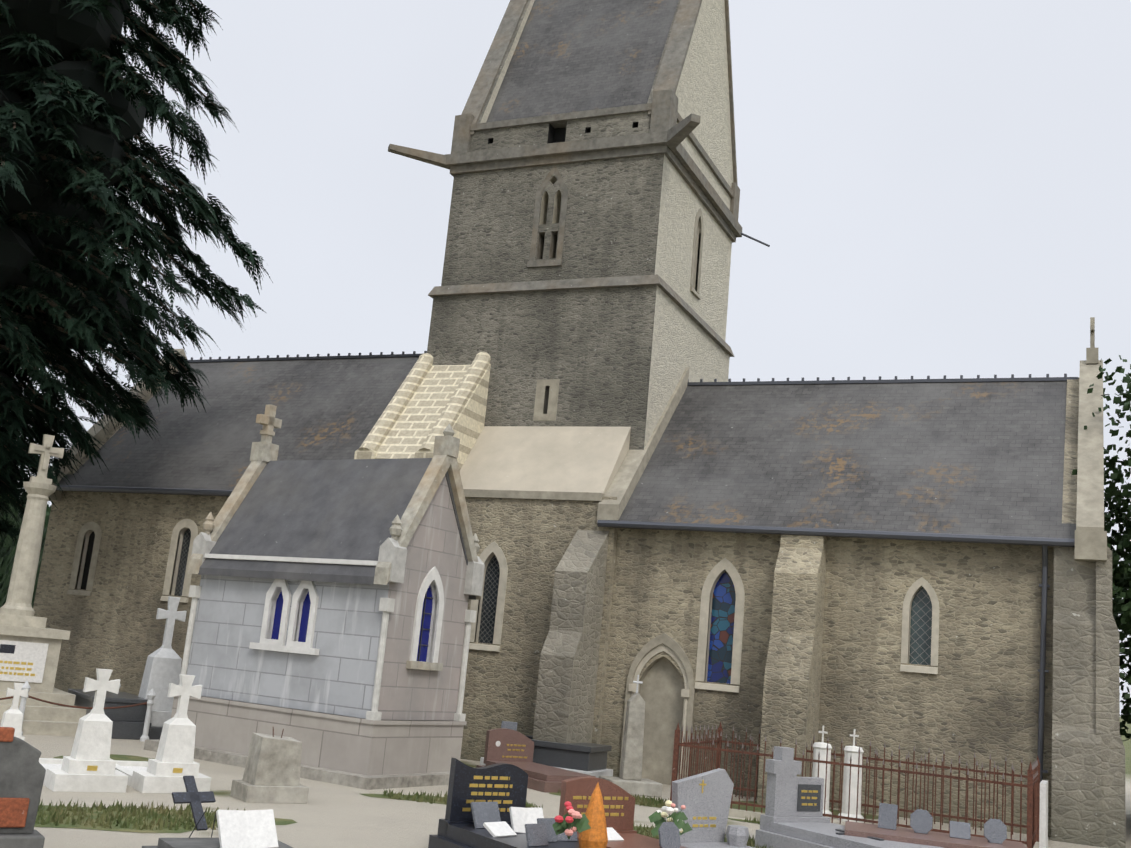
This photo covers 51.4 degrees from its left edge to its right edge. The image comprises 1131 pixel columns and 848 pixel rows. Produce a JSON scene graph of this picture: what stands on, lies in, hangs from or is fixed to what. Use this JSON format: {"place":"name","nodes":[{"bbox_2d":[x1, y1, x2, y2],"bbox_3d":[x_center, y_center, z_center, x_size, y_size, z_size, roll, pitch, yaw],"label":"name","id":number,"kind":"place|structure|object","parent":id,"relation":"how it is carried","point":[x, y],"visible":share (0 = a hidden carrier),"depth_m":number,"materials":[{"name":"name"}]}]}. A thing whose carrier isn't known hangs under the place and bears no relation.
{"place":"outdoors","nodes":[
{"label":"outdoors","id":0,"kind":"place"},
{"bbox_2d":[459,470,617,760],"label":"church wall","id":1,"kind":"structure","parent":0,"point":[532,538],"depth_m":23.28,"materials":[{"name":"beige stone"}]},
{"bbox_2d":[15,0,1130,714],"label":"sky","id":2,"kind":"structure","parent":0,"point":[935,189],"materials":[{"name":"white"}]},
{"bbox_2d":[22,716,1130,847],"bbox_3d":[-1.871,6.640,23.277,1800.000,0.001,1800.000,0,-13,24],"label":"ground","id":3,"kind":"structure","parent":0,"point":[329,815],"depth_m":14.42,"materials":[{"name":"beige gravel"}]},
{"bbox_2d":[0,683,31,745],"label":"white grave cross","id":4,"kind":"object","parent":3,"relation":"on","point":[12,716],"visible":0.65,"depth_m":17.32,"materials":[{"name":"stone"}]},
{"bbox_2d":[0,727,45,847],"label":"gravestone","id":5,"kind":"object","parent":3,"relation":"on","point":[22,772],"visible":1,"depth_m":10.33,"materials":[{"name":"stone"}]},
{"bbox_2d":[0,494,50,607],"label":"thuja hedge","id":6,"kind":"object","parent":3,"relation":"on","point":[7,552],"visible":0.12,"depth_m":43.22,"materials":[{"name":"green plant"}]},
{"bbox_2d":[0,434,155,741],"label":"calvary war memorial","id":7,"kind":"object","parent":3,"relation":"on","point":[30,645],"visible":0.77,"depth_m":21.30,"materials":[{"name":"stone"}]},
{"bbox_2d":[39,669,127,792],"bbox_3d":[-6.301,3.863,15.228,0.845,1.442,2.283,13,-14,-32],"label":"white grave cross","id":8,"kind":"object","parent":3,"relation":"on","point":[88,764],"visible":0.94,"depth_m":14.36,"materials":[{"name":"stone"}]},
{"bbox_2d":[68,689,151,739],"bbox_3d":[-8.487,5.357,21.741,1.100,0.700,2.100,13,-14,-32],"label":"tomb","id":9,"kind":"object","parent":3,"relation":"on","point":[128,722],"visible":0.38,"depth_m":21.00,"materials":[{"name":"stone"}]},
{"bbox_2d":[33,363,227,695],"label":"church wall","id":10,"kind":"structure","parent":3,"relation":"on","point":[114,624],"depth_m":27.94,"materials":[{"name":"beige stone"}]},
{"bbox_2d":[0,0,272,554],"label":"yew tree","id":11,"kind":"object","parent":3,"relation":"on","point":[77,108],"visible":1,"depth_m":25.16,"materials":[{"name":"green plant"}]},
{"bbox_2d":[138,596,186,739],"bbox_3d":[-7.512,4.527,21.954,1.200,2.580,0.900,13,-14,-32],"label":"cross monument","id":12,"kind":"object","parent":3,"relation":"on","point":[162,670],"visible":0.69,"depth_m":21.74,"materials":[{"name":"stone"}]},
{"bbox_2d":[115,674,211,793],"bbox_3d":[-5.446,4.055,15.785,0.845,1.442,2.283,13,-14,-32],"label":"white grave cross","id":13,"kind":"object","parent":3,"relation":"on","point":[170,766],"visible":0.92,"depth_m":14.93,"materials":[{"name":"stone"}]},
{"bbox_2d":[142,776,292,847],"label":"grave","id":14,"kind":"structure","parent":3,"relation":"on","point":[247,829],"depth_m":9.88,"materials":[{"name":"stone"}]},
{"bbox_2d":[230,727,308,803],"bbox_3d":[-3.731,4.333,15.015,0.800,0.900,0.600,13,-14,-32],"label":"broken gravestone","id":15,"kind":"object","parent":3,"relation":"on","point":[272,769],"visible":1,"depth_m":14.82,"materials":[{"name":"stone"}]},
{"bbox_2d":[143,404,484,789],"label":"side chapel","id":16,"kind":"structure","parent":3,"relation":"on","point":[332,618],"depth_m":18.87,"materials":[{"name":"stone"}]},
{"bbox_2d":[34,792,726,841],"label":"grass patches","id":17,"kind":"object","parent":3,"relation":"on","point":[278,821],"depth_m":12.15,"materials":[{"name":"green plant"}]},
{"bbox_2d":[35,788,772,847],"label":"grass","id":18,"kind":"structure","parent":3,"relation":"on","point":[59,815],"depth_m":12.65,"materials":[{"name":"green plant"}]},
{"bbox_2d":[54,754,757,823],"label":"grass patches","id":19,"kind":"object","parent":3,"relation":"on","point":[124,757],"depth_m":17.43,"materials":[{"name":"green plant"}]},
{"bbox_2d":[428,758,607,847],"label":"grave","id":20,"kind":"object","parent":3,"relation":"on","point":[485,806],"visible":1,"depth_m":11.84,"materials":[{"name":"black stone"}]},
{"bbox_2d":[476,728,595,792],"bbox_3d":[-0.452,5.669,19.884,1.120,0.811,2.180,13,-14,-32],"label":"grave","id":21,"kind":"object","parent":3,"relation":"on","point":[509,746],"visible":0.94,"depth_m":20.43,"materials":[{"name":"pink stone"}]},
{"bbox_2d":[480,721,612,777],"bbox_3d":[-0.319,6.000,21.610,2.200,0.872,1.100,0,-13,24],"label":"dark tomb","id":22,"kind":"object","parent":3,"relation":"on","point":[588,758],"visible":0.44,"depth_m":21.05,"materials":[{"name":"grey paint"}]},
{"bbox_2d":[48,0,1106,779],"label":"stone trim","id":23,"kind":"structure","parent":3,"relation":"on","point":[670,130],"depth_m":26.03,"materials":[{"name":"beige stone"}]},
{"bbox_2d":[354,352,490,469],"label":"turret roof","id":24,"kind":"structure","parent":23,"relation":"attached to","point":[428,403],"depth_m":25.44,"materials":[{"name":"beige stone"}]},
{"bbox_2d":[80,529,931,683],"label":"church windows","id":25,"kind":"structure","parent":23,"relation":"attached to","point":[721,633],"depth_m":22.01,"materials":[{"name":"black"}]},
{"bbox_2d":[427,0,733,449],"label":"tower wall","id":26,"kind":"structure","parent":3,"relation":"on","point":[617,357],"depth_m":26.37,"materials":[{"name":"grey stone"}]},
{"bbox_2d":[460,426,630,493],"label":"lean-to roof","id":27,"kind":"structure","parent":26,"relation":"on","point":[559,458],"depth_m":24.50,"materials":[{"name":"beige stone"}]},
{"bbox_2d":[486,0,678,121],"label":"tower roof","id":28,"kind":"structure","parent":26,"relation":"on","point":[569,56],"depth_m":28.47,"materials":[{"name":"grey stone"}]},
{"bbox_2d":[559,776,691,847],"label":"grave","id":29,"kind":"object","parent":3,"relation":"on","point":[618,803],"visible":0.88,"depth_m":12.60,"materials":[{"name":"red stone"}]},
{"bbox_2d":[599,675,661,796],"bbox_3d":[1.157,5.237,19.895,0.900,1.950,0.700,8,-12,-15],"label":"grave stele","id":30,"kind":"object","parent":3,"relation":"on","point":[630,780],"visible":0.98,"depth_m":19.75,"materials":[{"name":"stone"}]},
{"bbox_2d":[672,768,753,847],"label":"gravestone","id":31,"kind":"object","parent":3,"relation":"on","point":[704,798],"visible":1,"depth_m":12.88,"materials":[{"name":"stone"}]},
{"bbox_2d":[600,378,1078,836],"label":"church wall","id":32,"kind":"structure","parent":3,"relation":"on","point":[978,694],"depth_m":20.64,"materials":[{"name":"beige stone"}]},
{"bbox_2d":[55,357,1075,538],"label":"church roof","id":33,"kind":"structure","parent":32,"relation":"on","point":[978,458],"depth_m":23.73,"materials":[{"name":"grey stone"}]},
{"bbox_2d":[55,351,1077,781],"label":"church gutters","id":34,"kind":"object","parent":33,"relation":"attached to","point":[1037,541],"visible":0.83,"depth_m":21.88,"materials":[{"name":"grey metal"}]},
{"bbox_2d":[755,746,942,847],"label":"gravestone","id":35,"kind":"object","parent":3,"relation":"on","point":[792,817],"visible":0.96,"depth_m":14.73,"materials":[{"name":"grey stone"}]},
{"bbox_2d":[666,721,1047,847],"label":"iron fence","id":36,"kind":"object","parent":3,"relation":"on","point":[849,802],"visible":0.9,"depth_m":18.29,"materials":[{"name":"brown metal"}]},
{"bbox_2d":[844,803,1026,847],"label":"pink tomb","id":37,"kind":"object","parent":3,"relation":"on","point":[957,836],"visible":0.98,"depth_m":14.16,"materials":[{"name":"stone"}]},
{"bbox_2d":[1072,355,1130,740],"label":"tree","id":38,"kind":"object","parent":3,"relation":"on","point":[1121,575],"visible":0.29,"depth_m":21.81,"materials":[{"name":"green plant"}]},
{"bbox_2d":[1104,505,1130,736],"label":"tree","id":39,"kind":"object","parent":3,"relation":"on","point":[1118,523],"visible":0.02,"depth_m":23.97,"materials":[{"name":"green plant"}]},
{"bbox_2d":[533,530,1125,847],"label":"buttresses","id":40,"kind":"structure","parent":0,"point":[1088,808],"depth_m":20.01,"materials":[{"name":"beige stone"}]}
]}

